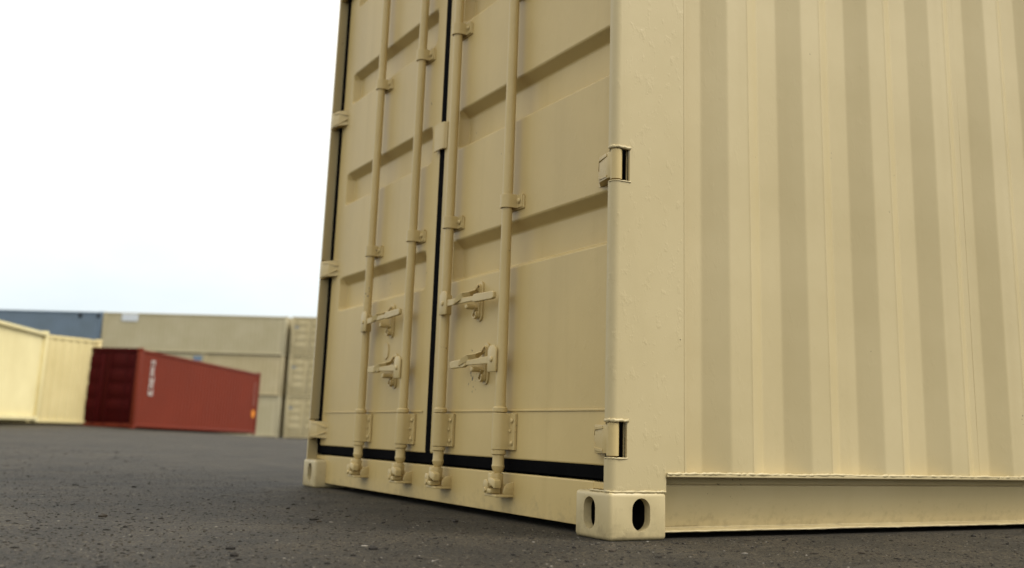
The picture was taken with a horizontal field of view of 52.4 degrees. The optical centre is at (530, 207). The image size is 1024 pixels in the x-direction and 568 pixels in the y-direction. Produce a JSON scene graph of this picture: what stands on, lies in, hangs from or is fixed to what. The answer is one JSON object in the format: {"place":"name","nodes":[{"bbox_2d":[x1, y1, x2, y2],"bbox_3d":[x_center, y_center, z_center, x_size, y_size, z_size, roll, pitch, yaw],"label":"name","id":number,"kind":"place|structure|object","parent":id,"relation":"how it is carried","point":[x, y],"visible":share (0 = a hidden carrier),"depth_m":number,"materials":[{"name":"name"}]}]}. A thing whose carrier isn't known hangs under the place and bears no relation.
{"place":"outdoors","nodes":[
{"label":"outdoors","id":0,"kind":"place"},
{"bbox_2d":[0,0,339,317],"label":"sky","id":1,"kind":"structure","parent":0,"point":[157,156],"materials":[{"name":"white"}]},
{"bbox_2d":[0,423,1023,567],"bbox_3d":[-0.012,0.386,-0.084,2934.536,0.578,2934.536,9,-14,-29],"label":"ground","id":2,"kind":"structure","parent":0,"point":[254,459],"depth_m":2.84,"materials":[{"name":"grey asphalt"}]},
{"bbox_2d":[0,320,48,421],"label":"cream container","id":3,"kind":"object","parent":2,"relation":"on","point":[23,351],"visible":1,"depth_m":28.60,"materials":[{"name":"beige metal"}]},
{"bbox_2d":[0,335,101,424],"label":"cream container","id":4,"kind":"object","parent":2,"relation":"on","point":[65,380],"visible":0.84,"depth_m":33.32,"materials":[{"name":"beige metal"}]},
{"bbox_2d":[75,347,260,434],"bbox_3d":[-13.417,7.108,39.222,2.438,2.591,11.001,0,-13,6],"label":"red container","id":5,"kind":"object","parent":2,"relation":"on","point":[134,388],"visible":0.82,"depth_m":35.93,"materials":[{"name":"red metal"}]},
{"bbox_2d":[83,349,106,423],"bbox_3d":[-14.546,5.845,34.015,1.117,2.411,0.111,0,-13,6],"label":"door","id":6,"kind":"structure","parent":5,"relation":"in","point":[92,407],"depth_m":33.97,"materials":[{"name":"red metal"}]},
{"bbox_2d":[99,350,137,424],"bbox_3d":[-13.411,5.853,33.892,1.117,2.411,0.111,0,-13,6],"label":"door","id":7,"kind":"structure","parent":5,"relation":"in","point":[118,386],"depth_m":33.88,"materials":[{"name":"red metal"}]},
{"bbox_2d":[218,396,285,437],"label":"tan container","id":8,"kind":"object","parent":2,"relation":"on","point":[270,416],"visible":0.13,"depth_m":66.85,"materials":[{"name":"beige metal"}]},
{"bbox_2d":[162,353,204,361],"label":"tan container","id":9,"kind":"object","parent":8,"relation":"on","point":[199,357],"visible":0.05,"depth_m":67.86,"materials":[{"name":"beige metal"}]},
{"bbox_2d":[101,312,293,357],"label":"tan container","id":10,"kind":"object","parent":9,"relation":"on","point":[216,334],"visible":0.78,"depth_m":68.19,"materials":[{"name":"beige metal"}]},
{"bbox_2d":[204,354,290,396],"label":"tan container","id":11,"kind":"object","parent":8,"relation":"on","point":[273,370],"visible":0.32,"depth_m":67.55,"materials":[{"name":"beige metal"}]},
{"bbox_2d":[283,397,310,438],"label":"tan container","id":12,"kind":"object","parent":2,"relation":"on","point":[296,418],"visible":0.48,"depth_m":66.72,"materials":[{"name":"beige metal"}]},
{"bbox_2d":[286,398,304,436],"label":"door","id":13,"kind":"structure","parent":12,"relation":"in","point":[294,424],"depth_m":66.71,"materials":[{"name":"beige metal"}]},
{"bbox_2d":[286,356,313,397],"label":"tan container","id":14,"kind":"object","parent":12,"relation":"on","point":[300,373],"visible":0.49,"depth_m":67.27,"materials":[{"name":"beige metal"}]},
{"bbox_2d":[289,358,307,394],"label":"door","id":15,"kind":"structure","parent":14,"relation":"in","point":[298,375],"depth_m":67.27,"materials":[{"name":"beige metal"}]},
{"bbox_2d":[289,316,316,356],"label":"tan container","id":16,"kind":"object","parent":14,"relation":"on","point":[303,332],"visible":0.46,"depth_m":67.82,"materials":[{"name":"beige metal"}]},
{"bbox_2d":[292,318,310,353],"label":"door","id":17,"kind":"structure","parent":16,"relation":"in","point":[301,335],"depth_m":67.83,"materials":[{"name":"beige metal"}]},
{"bbox_2d":[309,319,315,353],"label":"door","id":18,"kind":"structure","parent":16,"relation":"in","point":[313,321],"depth_m":67.80,"materials":[{"name":"beige metal"}]},
{"bbox_2d":[305,359,313,394],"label":"door","id":19,"kind":"structure","parent":14,"relation":"in","point":[310,361],"depth_m":67.24,"materials":[{"name":"beige metal"}]},
{"bbox_2d":[302,400,310,435],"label":"door","id":20,"kind":"structure","parent":12,"relation":"in","point":[307,402],"depth_m":66.68,"materials":[{"name":"beige metal"}]},
{"bbox_2d":[0,447,1023,567],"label":"loose grit","id":21,"kind":"object","parent":2,"relation":"on","point":[234,554],"visible":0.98,"depth_m":2.48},
{"bbox_2d":[303,0,1023,540],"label":"shipping container","id":22,"kind":"object","parent":2,"relation":"on","point":[621,270],"visible":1,"depth_m":3.24,"materials":[{"name":"beige metal"}]},
{"bbox_2d":[308,0,449,480],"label":"door","id":23,"kind":"structure","parent":22,"relation":"in","point":[381,269],"depth_m":4.30,"materials":[{"name":"beige paint"}]},
{"bbox_2d":[424,0,627,493],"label":"door","id":24,"kind":"structure","parent":22,"relation":"in","point":[518,373],"depth_m":3.25,"materials":[{"name":"beige paint"}]},
{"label":"blue container","id":25,"kind":"object","parent":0,"visible":0},
{"bbox_2d":[0,309,103,339],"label":"blue container","id":26,"kind":"object","parent":25,"relation":"on","point":[83,325],"visible":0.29,"depth_m":68.75,"materials":[{"name":"blue metal"}]}
]}

